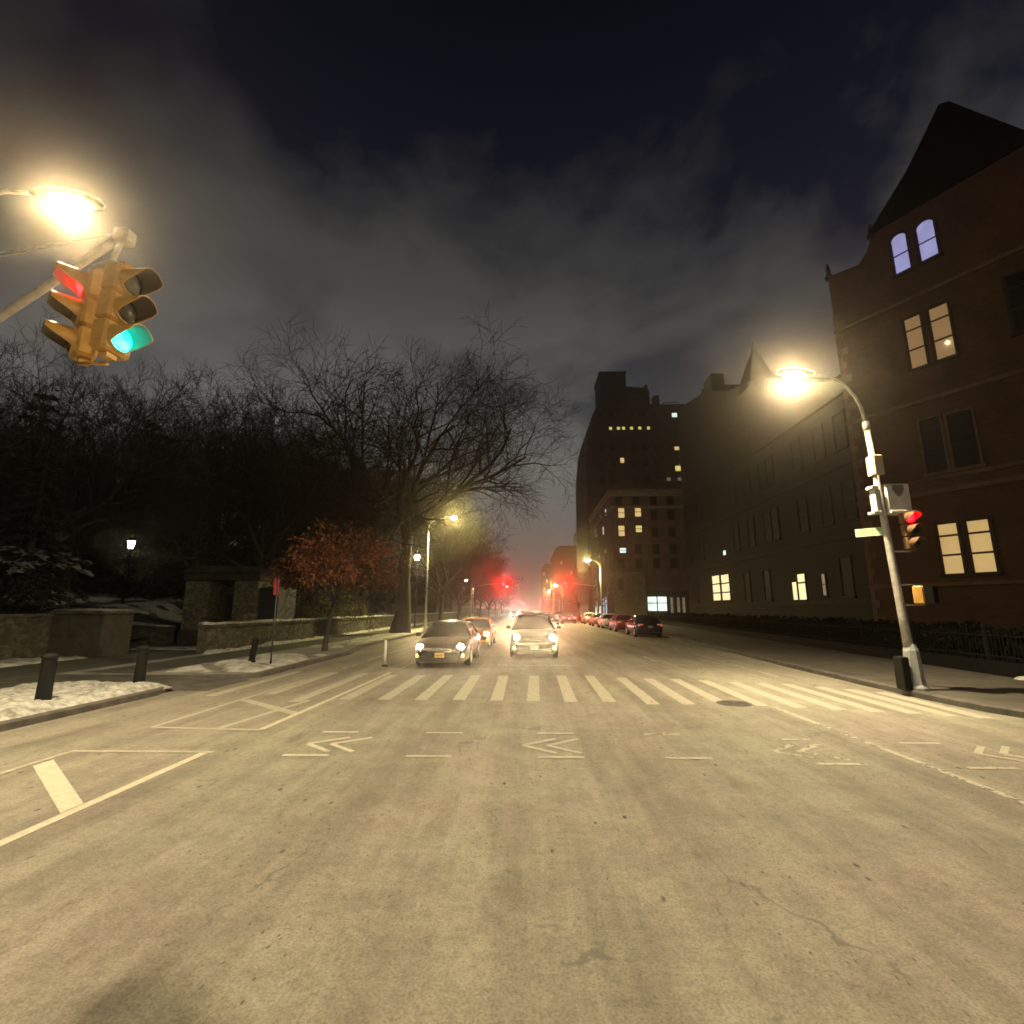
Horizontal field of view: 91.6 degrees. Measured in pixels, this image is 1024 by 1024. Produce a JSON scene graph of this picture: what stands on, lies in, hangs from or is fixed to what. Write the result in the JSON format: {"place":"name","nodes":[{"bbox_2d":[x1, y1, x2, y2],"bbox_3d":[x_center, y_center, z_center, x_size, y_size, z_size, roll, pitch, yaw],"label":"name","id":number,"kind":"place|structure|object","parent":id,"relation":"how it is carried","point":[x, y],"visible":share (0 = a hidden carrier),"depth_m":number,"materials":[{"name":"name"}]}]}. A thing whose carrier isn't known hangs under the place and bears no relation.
{"place":"outdoors","nodes":[
{"label":"outdoors","id":0,"kind":"place"},
{"bbox_2d":[46,608,136,656],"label":"stone pier","id":1,"kind":"structure","parent":0,"point":[92,632],"depth_m":19.25,"materials":[{"name":"stone"}]},
{"bbox_2d":[0,643,201,688],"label":"path","id":2,"kind":"structure","parent":0,"point":[12,676],"depth_m":15.34,"materials":[{"name":"concrete"}]},
{"bbox_2d":[0,656,87,667],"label":"snow strip","id":3,"kind":"object","parent":2,"relation":"on","point":[14,662],"visible":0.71,"depth_m":16.96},
{"bbox_2d":[34,653,59,699],"bbox_3d":[-8.932,3.199,9.560,0.314,0.955,0.314,4,-12,-21],"label":"bollard","id":4,"kind":"object","parent":2,"relation":"on","point":[46,678],"visible":0.77,"depth_m":9.50,"materials":[{"name":"metal"}]},
{"bbox_2d":[0,186,116,322],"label":"signal pole","id":5,"kind":"object","parent":2,"relation":"on","point":[71,200],"visible":0.91,"depth_m":6.63,"materials":[{"name":"grey metal"}]},
{"bbox_2d":[76,227,136,365],"bbox_3d":[-4.679,-2.458,5.707,0.463,1.742,0.160,0,-11,2],"label":"signal bracket","id":6,"kind":"object","parent":5,"relation":"attached to","point":[124,237],"visible":0.84,"depth_m":5.79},
{"bbox_2d":[41,261,103,366],"bbox_3d":[-4.987,-2.299,5.696,0.350,1.180,0.470,-5,-12,39],"label":"traffic signal","id":7,"kind":"object","parent":6,"relation":"attached to","point":[85,286],"visible":0.94,"depth_m":5.64,"materials":[{"name":"yellow"}]},
{"bbox_2d":[88,261,162,361],"bbox_3d":[-4.263,-2.248,5.540,0.470,1.180,0.350,-1,-13,7],"label":"traffic signal","id":8,"kind":"object","parent":6,"relation":"attached to","point":[126,305],"visible":1,"depth_m":5.47,"materials":[{"name":"yellow"}]},
{"bbox_2d":[0,680,171,720],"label":"snow bank","id":9,"kind":"structure","parent":2,"relation":"on","point":[18,701],"depth_m":10.00,"materials":[{"name":"snow"}]},
{"bbox_2d":[133,645,150,682],"bbox_3d":[-8.703,3.616,11.694,0.314,0.955,0.314,-2,-11,12],"label":"bollard","id":10,"kind":"object","parent":2,"relation":"on","point":[141,663],"visible":0.71,"depth_m":11.63,"materials":[{"name":"metal"}]},
{"bbox_2d":[0,594,510,638],"bbox_3d":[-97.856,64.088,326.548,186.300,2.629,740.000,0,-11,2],"label":"terrain","id":11,"kind":"structure","parent":0,"point":[179,605],"depth_m":30.93,"materials":[{"name":"soil"}]},
{"bbox_2d":[0,365,91,535],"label":"bare tree","id":12,"kind":"object","parent":11,"relation":"on","point":[35,448],"visible":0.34,"depth_m":29.04,"materials":[{"name":"brown plant"}]},
{"bbox_2d":[0,387,92,593],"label":"pine tree","id":13,"kind":"object","parent":11,"relation":"on","point":[5,523],"visible":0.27,"depth_m":29.20,"materials":[{"name":"green plant"}]},
{"bbox_2d":[0,451,97,613],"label":"pine tree","id":14,"kind":"object","parent":11,"relation":"on","point":[25,569],"visible":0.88,"depth_m":23.34,"materials":[{"name":"green plant"}]},
{"bbox_2d":[0,397,151,570],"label":"bare tree","id":15,"kind":"object","parent":11,"relation":"on","point":[40,533],"visible":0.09,"depth_m":38.65,"materials":[{"name":"brown plant"}]},
{"bbox_2d":[1,589,181,609],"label":"snow patch","id":16,"kind":"object","parent":11,"relation":"on","point":[101,597],"visible":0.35,"depth_m":31.00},
{"bbox_2d":[0,368,234,591],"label":"bare tree","id":17,"kind":"object","parent":11,"relation":"on","point":[74,542],"visible":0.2,"depth_m":34.16,"materials":[{"name":"brown plant"}]},
{"bbox_2d":[0,303,240,599],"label":"bare tree","id":18,"kind":"object","parent":11,"relation":"on","point":[115,461],"visible":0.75,"depth_m":28.67,"materials":[{"name":"brown plant"}]},
{"bbox_2d":[70,416,182,598],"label":"pine tree","id":19,"kind":"object","parent":11,"relation":"on","point":[109,572],"visible":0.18,"depth_m":41.07,"materials":[{"name":"green plant"}]},
{"bbox_2d":[98,601,182,622],"bbox_3d":[-20.706,6.317,30.834,6.624,1.692,5.327,0,-11,2],"label":"snow patch","id":20,"kind":"object","parent":11,"relation":"on","point":[171,614],"visible":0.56,"depth_m":30.21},
{"bbox_2d":[87,431,195,599],"bbox_3d":[-26.710,0.221,37.503,6.914,13.232,7.248,10,-15,-42],"label":"pine tree","id":21,"kind":"object","parent":11,"relation":"on","point":[148,590],"visible":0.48,"depth_m":36.21,"materials":[{"name":"green plant"}]},
{"bbox_2d":[98,382,294,565],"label":"bare tree","id":22,"kind":"object","parent":11,"relation":"on","point":[199,431],"visible":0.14,"depth_m":48.47,"materials":[{"name":"brown plant"}]},
{"bbox_2d":[79,387,317,595],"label":"bare tree","id":23,"kind":"object","parent":11,"relation":"on","point":[184,581],"visible":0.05,"depth_m":54.97,"materials":[{"name":"brown plant"}]},
{"bbox_2d":[78,413,323,597],"bbox_3d":[-21.705,0.379,35.199,20.000,15.014,14.022,-6,-13,30],"label":"bare tree","id":24,"kind":"object","parent":11,"relation":"on","point":[197,552],"visible":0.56,"depth_m":33.03,"materials":[{"name":"brown plant"}]},
{"bbox_2d":[100,358,346,565],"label":"bare tree","id":25,"kind":"object","parent":11,"relation":"on","point":[223,414],"visible":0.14,"depth_m":42.48,"materials":[{"name":"brown plant"}]},
{"bbox_2d":[69,394,399,585],"bbox_3d":[-17.956,0.315,35.683,20.962,16.395,17.766,0,-11,2],"label":"bare tree","id":26,"kind":"object","parent":11,"relation":"on","point":[262,562],"visible":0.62,"depth_m":32.82,"materials":[{"name":"brown plant"}]},
{"bbox_2d":[0,460,470,607],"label":"distant woods","id":27,"kind":"object","parent":11,"relation":"on","point":[420,598],"visible":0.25,"depth_m":73.02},
{"bbox_2d":[176,566,296,643],"bbox_3d":[-15.376,5.261,28.233,5.300,4.120,3.020,0,-11,2],"label":"gatehouse","id":28,"kind":"object","parent":11,"relation":"on","point":[227,593],"visible":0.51,"depth_m":27.16,"materials":[{"name":"stone"}]},
{"bbox_2d":[152,423,429,607],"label":"bare tree","id":29,"kind":"object","parent":11,"relation":"on","point":[206,539],"visible":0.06,"depth_m":44.33,"materials":[{"name":"brown plant"}]},
{"bbox_2d":[278,494,340,616],"bbox_3d":[-15.246,3.305,37.161,5.597,10.712,5.867,-8,-14,35],"label":"pine tree","id":30,"kind":"object","parent":11,"relation":"on","point":[297,582],"visible":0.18,"depth_m":36.38,"materials":[{"name":"green plant"}]},
{"bbox_2d":[294,587,368,618],"bbox_3d":[-13.765,7.399,38.554,2.440,3.606,12.980,0,-11,2],"label":"shrub","id":31,"kind":"object","parent":11,"relation":"on","point":[318,610],"visible":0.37,"depth_m":36.33,"materials":[{"name":"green plant"}]},
{"bbox_2d":[245,411,447,614],"bbox_3d":[-12.622,0.610,41.372,15.524,17.834,17.532,0,-11,2],"label":"bare tree","id":32,"kind":"object","parent":11,"relation":"on","point":[368,496],"visible":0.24,"depth_m":39.70,"materials":[{"name":"brown plant"}]},
{"bbox_2d":[244,452,470,614],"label":"bare tree","id":33,"kind":"object","parent":11,"relation":"on","point":[369,573],"visible":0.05,"depth_m":53.39,"materials":[{"name":"brown plant"}]},
{"bbox_2d":[343,470,464,598],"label":"bare tree","id":34,"kind":"object","parent":11,"relation":"on","point":[422,542],"visible":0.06,"depth_m":60.23,"materials":[{"name":"brown plant"}]},
{"bbox_2d":[384,491,502,612],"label":"bare tree","id":35,"kind":"object","parent":11,"relation":"on","point":[435,610],"visible":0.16,"depth_m":86.78,"materials":[{"name":"brown plant"}]},
{"bbox_2d":[395,516,510,611],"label":"bare tree","id":36,"kind":"object","parent":11,"relation":"on","point":[451,605],"visible":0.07,"depth_m":106.52,"materials":[{"name":"brown plant"}]},
{"bbox_2d":[56,612,510,674],"bbox_3d":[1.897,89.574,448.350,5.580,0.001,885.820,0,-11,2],"label":"sidewalk","id":37,"kind":"structure","parent":0,"point":[309,653],"depth_m":17.37,"materials":[{"name":"concrete"}]},
{"bbox_2d":[166,653,326,671],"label":"snow bank","id":38,"kind":"structure","parent":37,"relation":"on","point":[243,664],"depth_m":16.03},
{"bbox_2d":[202,619,452,654],"bbox_3d":[-11.472,12.338,54.167,0.569,0.234,69.662,0,-11,2],"label":"snow strip","id":39,"kind":"object","parent":37,"relation":"on","point":[214,651],"visible":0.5,"depth_m":26.32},
{"bbox_2d":[305,626,427,647],"bbox_3d":[-8.457,9.932,41.089,2.331,0.359,36.103,0,-11,2],"label":"snow patch","id":40,"kind":"object","parent":37,"relation":"on","point":[357,641],"visible":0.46,"depth_m":29.22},
{"bbox_2d":[429,563,490,619],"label":"bare tree","id":41,"kind":"object","parent":37,"relation":"on","point":[457,588],"visible":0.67,"depth_m":70.03,"materials":[{"name":"brown plant"}]},
{"bbox_2d":[416,535,508,619],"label":"bare tree","id":42,"kind":"object","parent":37,"relation":"on","point":[495,562],"visible":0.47,"depth_m":77.09,"materials":[{"name":"brown plant"}]},
{"bbox_2d":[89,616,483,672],"bbox_3d":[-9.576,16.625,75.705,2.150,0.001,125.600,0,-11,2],"label":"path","id":43,"kind":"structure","parent":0,"point":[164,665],"depth_m":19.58,"materials":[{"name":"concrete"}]},
{"bbox_2d":[55,610,540,692],"bbox_3d":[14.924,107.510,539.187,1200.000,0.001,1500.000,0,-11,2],"label":"ground","id":44,"kind":"structure","parent":0,"point":[176,634],"depth_m":42.65,"materials":[{"name":"soil"}]},
{"bbox_2d":[0,613,54,659],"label":"park wall","id":45,"kind":"structure","parent":44,"relation":"on","point":[24,635],"depth_m":18.24,"materials":[{"name":"stone"}]},
{"bbox_2d":[0,684,168,731],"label":"kerb","id":46,"kind":"structure","parent":44,"relation":"on","point":[14,723],"depth_m":9.20,"materials":[{"name":"concrete"}]},
{"bbox_2d":[130,622,175,644],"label":"park wall","id":47,"kind":"structure","parent":44,"relation":"on","point":[158,634],"depth_m":25.94,"materials":[{"name":"stone"}]},
{"bbox_2d":[265,515,407,650],"bbox_3d":[-8.157,3.350,22.683,7.083,5.983,6.611,0,-11,2],"label":"oak tree","id":48,"kind":"object","parent":44,"relation":"on","point":[334,567],"visible":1,"depth_m":21.89,"materials":[{"name":"red plant"}]},
{"bbox_2d":[196,610,503,652],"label":"park wall","id":49,"kind":"structure","parent":44,"relation":"on","point":[224,634],"depth_m":26.91,"materials":[{"name":"stone"}]},
{"bbox_2d":[165,300,598,632],"bbox_3d":[-6.922,-2.062,37.541,29.329,22.522,29.482,0,-11,2],"label":"elm tree","id":50,"kind":"object","parent":44,"relation":"on","point":[401,518],"visible":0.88,"depth_m":32.84,"materials":[{"name":"brown plant"}]},
{"bbox_2d":[357,498,517,620],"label":"bare tree","id":51,"kind":"object","parent":44,"relation":"on","point":[445,587],"visible":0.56,"depth_m":61.80,"materials":[{"name":"brown plant"}]},
{"bbox_2d":[441,537,513,616],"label":"bare tree","id":52,"kind":"object","parent":44,"relation":"on","point":[490,554],"visible":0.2,"depth_m":92.44,"materials":[{"name":"brown plant"}]},
{"bbox_2d":[462,583,515,617],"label":"bare tree","id":53,"kind":"object","parent":44,"relation":"on","point":[489,594],"visible":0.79,"depth_m":98.24,"materials":[{"name":"brown plant"}]},
{"bbox_2d":[541,564,550,611],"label":"block","id":54,"kind":"structure","parent":44,"relation":"on","point":[545,586],"depth_m":420.25,"materials":[{"name":"brick"}]},
{"bbox_2d":[550,533,577,612],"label":"block","id":55,"kind":"structure","parent":44,"relation":"on","point":[563,559],"depth_m":248.51,"materials":[{"name":"brick"}]},
{"bbox_2d":[568,551,634,612],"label":"bare tree","id":56,"kind":"object","parent":44,"relation":"on","point":[596,576],"visible":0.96,"depth_m":77.05,"materials":[{"name":"brown plant"}]},
{"bbox_2d":[576,371,684,615],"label":"tower block","id":57,"kind":"structure","parent":44,"relation":"on","point":[632,432],"depth_m":123.06,"materials":[{"name":"brick"}]},
{"bbox_2d":[588,489,689,619],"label":"corner building","id":58,"kind":"structure","parent":44,"relation":"on","point":[642,531],"depth_m":85.57,"materials":[{"name":"brick"}]},
{"bbox_2d":[646,596,667,610],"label":"window","id":59,"kind":"structure","parent":58,"relation":"in","point":[654,603],"depth_m":83.37,"materials":[{"name":"grey"}]},
{"bbox_2d":[677,343,873,634],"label":"brick building","id":60,"kind":"structure","parent":44,"relation":"on","point":[772,521],"depth_m":45.17,"materials":[{"name":"brick"}]},
{"bbox_2d":[720,573,731,601],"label":"window","id":61,"kind":"structure","parent":60,"relation":"in","point":[724,578],"depth_m":55.08,"materials":[{"name":"yellow"}]},
{"bbox_2d":[769,507,780,541],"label":"window","id":62,"kind":"structure","parent":60,"relation":"in","point":[773,514],"depth_m":44.05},
{"bbox_2d":[789,437,803,474],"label":"window","id":63,"kind":"structure","parent":60,"relation":"in","point":[795,447],"depth_m":40.54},
{"bbox_2d":[795,572,808,601],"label":"window","id":64,"kind":"structure","parent":60,"relation":"in","point":[801,581],"depth_m":39.77,"materials":[{"name":"yellow"}]},
{"bbox_2d":[796,495,810,533],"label":"window","id":65,"kind":"structure","parent":60,"relation":"in","point":[801,502],"depth_m":39.57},
{"bbox_2d":[810,423,826,463],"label":"window","id":66,"kind":"structure","parent":60,"relation":"in","point":[817,435],"depth_m":37.50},
{"bbox_2d":[818,485,834,527],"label":"window","id":67,"kind":"structure","parent":60,"relation":"in","point":[824,494],"depth_m":36.55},
{"bbox_2d":[830,409,849,452],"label":"window","id":68,"kind":"structure","parent":60,"relation":"in","point":[838,421],"depth_m":34.97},
{"bbox_2d":[837,555,856,598],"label":"window","id":69,"kind":"structure","parent":60,"relation":"in","point":[845,569],"depth_m":34.30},
{"bbox_2d":[839,476,859,521],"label":"window","id":70,"kind":"structure","parent":60,"relation":"in","point":[849,507],"depth_m":34.00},
{"bbox_2d":[652,634,1023,717],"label":"kerb","id":71,"kind":"structure","parent":44,"relation":"on","point":[990,708],"depth_m":11.86,"materials":[{"name":"concrete"}]},
{"bbox_2d":[659,612,1023,662],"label":"hedge","id":72,"kind":"object","parent":44,"relation":"on","point":[951,625],"visible":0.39,"depth_m":19.27,"materials":[{"name":"green plant"}]},
{"bbox_2d":[825,101,1023,646],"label":"gabled house","id":73,"kind":"structure","parent":44,"relation":"on","point":[927,296],"depth_m":26.00,"materials":[{"name":"red brick"}]},
{"bbox_2d":[888,230,915,279],"bbox_3d":[22.118,-14.763,28.390,0.158,2.685,1.114,6,-13,-28],"label":"window","id":74,"kind":"structure","parent":73,"relation":"in","point":[899,246],"depth_m":28.41,"materials":[{"name":"purple"}]},
{"bbox_2d":[901,311,932,373],"bbox_3d":[22.118,-9.312,27.321,0.158,3.224,1.074,6,-13,-28],"label":"window","id":75,"kind":"structure","parent":73,"relation":"in","point":[918,358],"depth_m":27.35,"materials":[{"name":"grey"}]},
{"bbox_2d":[913,217,943,266],"bbox_3d":[22.724,-14.934,27.312,0.158,2.607,1.166,6,-13,-28],"label":"window","id":76,"kind":"structure","parent":73,"relation":"in","point":[926,236],"depth_m":27.33,"materials":[{"name":"purple"}]},
{"bbox_2d":[916,414,951,477],"bbox_3d":[22.124,-3.490,26.171,0.158,3.185,1.204,6,-13,-28],"label":"window","id":77,"kind":"structure","parent":73,"relation":"in","point":[934,450],"depth_m":26.20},
{"bbox_2d":[925,299,960,364],"bbox_3d":[22.668,-9.513,26.294,0.213,3.224,1.152,6,-13,-28],"label":"window","id":78,"kind":"structure","parent":73,"relation":"in","point":[944,344],"depth_m":26.33,"materials":[{"name":"grey"}]},
{"bbox_2d":[933,520,968,576],"bbox_3d":[22.115,1.856,25.144,0.158,2.802,1.179,6,-13,-28],"label":"window","id":79,"kind":"structure","parent":73,"relation":"in","point":[949,540],"depth_m":25.16,"materials":[{"name":"grey"}]},
{"bbox_2d":[943,406,985,471],"bbox_3d":[22.724,-3.666,25.105,0.158,3.120,1.334,6,-13,-28],"label":"window","id":80,"kind":"structure","parent":73,"relation":"in","point":[964,444],"depth_m":25.12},
{"bbox_2d":[962,516,1003,575],"bbox_3d":[22.699,1.653,24.111,0.158,2.802,1.218,6,-13,-28],"label":"window","id":81,"kind":"structure","parent":73,"relation":"in","point":[981,545],"depth_m":24.13,"materials":[{"name":"grey"}]},
{"bbox_2d":[1000,267,1023,337],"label":"window","id":82,"kind":"structure","parent":73,"relation":"in","point":[1013,286],"depth_m":23.87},
{"bbox_2d":[0,611,1023,1023],"bbox_3d":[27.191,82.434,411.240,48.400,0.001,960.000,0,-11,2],"label":"road","id":83,"kind":"structure","parent":0,"point":[492,869],"depth_m":3.94,"materials":[{"name":"asphalt"}]},
{"bbox_2d":[33,760,82,812],"bbox_3d":[-5.105,3.022,5.569,2.373,0.001,0.209,-10,-15,41],"label":"lane marking","id":84,"kind":"object","parent":83,"relation":"on","point":[63,794],"visible":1,"depth_m":5.44,"materials":[{"name":"paint"}]},
{"bbox_2d":[0,679,310,773],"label":"lane marking","id":85,"kind":"object","parent":83,"relation":"on","point":[277,708],"visible":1,"depth_m":8.22,"materials":[{"name":"paint"}]},
{"bbox_2d":[0,672,391,845],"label":"lane marking","id":86,"kind":"object","parent":83,"relation":"on","point":[58,817],"visible":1,"depth_m":5.32,"materials":[{"name":"paint"}]},
{"bbox_2d":[156,676,250,690],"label":"ramp","id":87,"kind":"structure","parent":83,"relation":"on","point":[191,683],"depth_m":12.82,"materials":[{"name":"concrete"}]},
{"bbox_2d":[281,731,371,755],"bbox_3d":[-2.564,3.347,7.233,0.934,0.002,1.365,0,-11,2],"label":"bike marking","id":88,"kind":"object","parent":83,"relation":"on","point":[311,744],"visible":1,"depth_m":7.08,"materials":[{"name":"paint"}]},
{"bbox_2d":[190,613,508,679],"bbox_3d":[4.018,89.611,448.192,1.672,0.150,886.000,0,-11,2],"label":"kerb","id":89,"kind":"structure","parent":83,"relation":"on","point":[260,674],"depth_m":16.16,"materials":[{"name":"concrete"}]},
{"bbox_2d":[414,620,479,665],"bbox_3d":[-2.308,4.828,18.674,2.240,1.498,4.763,0,-11,2],"label":"car","id":90,"kind":"object","parent":83,"relation":"on","point":[449,641],"visible":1,"depth_m":16.98,"materials":[{"name":"grey paint"}]},
{"bbox_2d":[463,617,496,646],"bbox_3d":[-1.920,6.517,27.302,2.240,1.498,4.763,0,-11,2],"label":"car","id":91,"kind":"object","parent":83,"relation":"on","point":[485,627],"visible":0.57,"depth_m":26.39,"materials":[{"name":"orange paint"}]},
{"bbox_2d":[506,613,560,656],"bbox_3d":[0.941,5.322,21.902,2.320,1.768,4.763,0,-11,2],"label":"car","id":92,"kind":"object","parent":83,"relation":"on","point":[533,633],"visible":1,"depth_m":19.94,"materials":[{"name":"grey paint"}]},
{"bbox_2d":[522,732,584,757],"bbox_3d":[0.572,3.330,7.149,0.867,0.002,1.365,0,-11,2],"label":"bike marking","id":93,"kind":"object","parent":83,"relation":"on","point":[545,750],"visible":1,"depth_m":6.97,"materials":[{"name":"paint"}]},
{"bbox_2d":[205,671,991,717],"bbox_3d":[0.897,4.329,12.245,16.098,0.001,5.044,-1,-11,7],"label":"crosswalk marking","id":94,"kind":"object","parent":83,"relation":"on","point":[533,690],"visible":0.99,"depth_m":11.60,"materials":[{"name":"paint"}]},
{"bbox_2d":[608,614,631,631],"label":"car","id":95,"kind":"object","parent":83,"relation":"on","point":[616,622],"visible":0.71,"depth_m":43.44,"materials":[{"name":"red paint"}]},
{"bbox_2d":[625,615,662,636],"bbox_3d":[9.647,8.375,36.795,2.240,1.498,4.763,0,-11,2],"label":"car","id":96,"kind":"object","parent":83,"relation":"on","point":[635,625],"visible":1,"depth_m":35.11,"materials":[{"name":"black paint"}]},
{"bbox_2d":[771,739,866,764],"bbox_3d":[3.986,3.266,6.820,0.893,0.002,1.280,0,-11,2],"label":"bike marking","id":97,"kind":"object","parent":83,"relation":"on","point":[777,750],"visible":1,"depth_m":6.73,"materials":[{"name":"paint"}]},
{"bbox_2d":[768,705,1023,803],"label":"lane marking","id":98,"kind":"object","parent":83,"relation":"on","point":[942,771],"visible":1,"depth_m":6.33,"materials":[{"name":"paint"}]},
{"bbox_2d":[898,742,1023,768],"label":"bike marking","id":99,"kind":"object","parent":83,"relation":"on","point":[979,750],"visible":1,"depth_m":6.68,"materials":[{"name":"paint"}]},
{"bbox_2d":[0,0,1023,609],"label":"sky","id":100,"kind":"structure","parent":0,"point":[660,191],"materials":[{"name":"grey"}]},
{"bbox_2d":[662,624,1023,708],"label":"sidewalk","id":101,"kind":"structure","parent":0,"point":[998,690],"depth_m":15.27,"materials":[{"name":"concrete"}]},
{"bbox_2d":[656,613,1023,677],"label":"iron fence","id":102,"kind":"object","parent":101,"relation":"on","point":[990,665],"visible":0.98,"depth_m":18.80,"materials":[{"name":"metal"}]},
{"bbox_2d":[776,367,929,690],"bbox_3d":[8.083,0.150,12.020,2.562,7.863,0.480,0,-11,2],"label":"street lamp","id":103,"kind":"object","parent":101,"relation":"on","point":[909,671],"visible":1,"depth_m":11.70,"materials":[{"name":"grey metal"}]},
{"bbox_2d":[866,484,917,515],"bbox_3d":[9.149,-0.304,12.059,0.970,0.730,0.360,0,-11,2],"label":"pedestrian signal","id":104,"kind":"object","parent":103,"relation":"attached to","point":[897,500],"visible":0.91,"depth_m":11.96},
{"bbox_2d":[901,584,939,605],"bbox_3d":[9.422,1.926,11.584,0.776,0.504,0.477,-8,-14,35],"label":"pedestrian signal","id":105,"kind":"object","parent":103,"relation":"attached to","point":[923,595],"visible":1,"depth_m":11.42,"materials":[{"name":"grey"}]},
{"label":"signal bracket","id":106,"kind":"object","parent":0,"visible":0},
{"bbox_2d":[898,509,927,551],"bbox_3d":[9.414,0.409,11.694,0.301,1.015,0.404,-2,-11,-3],"label":"traffic signal","id":107,"kind":"object","parent":106,"relation":"attached to","point":[910,530],"visible":0.99,"depth_m":11.69,"materials":[{"name":"yellow"}]},
{"label":"sidewalk","id":108,"kind":"structure","parent":0,"visible":0},
{"bbox_2d":[546,573,600,617],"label":"bare tree","id":109,"kind":"object","parent":108,"relation":"on","point":[576,592],"visible":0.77,"depth_m":101.76,"materials":[{"name":"brown plant"}]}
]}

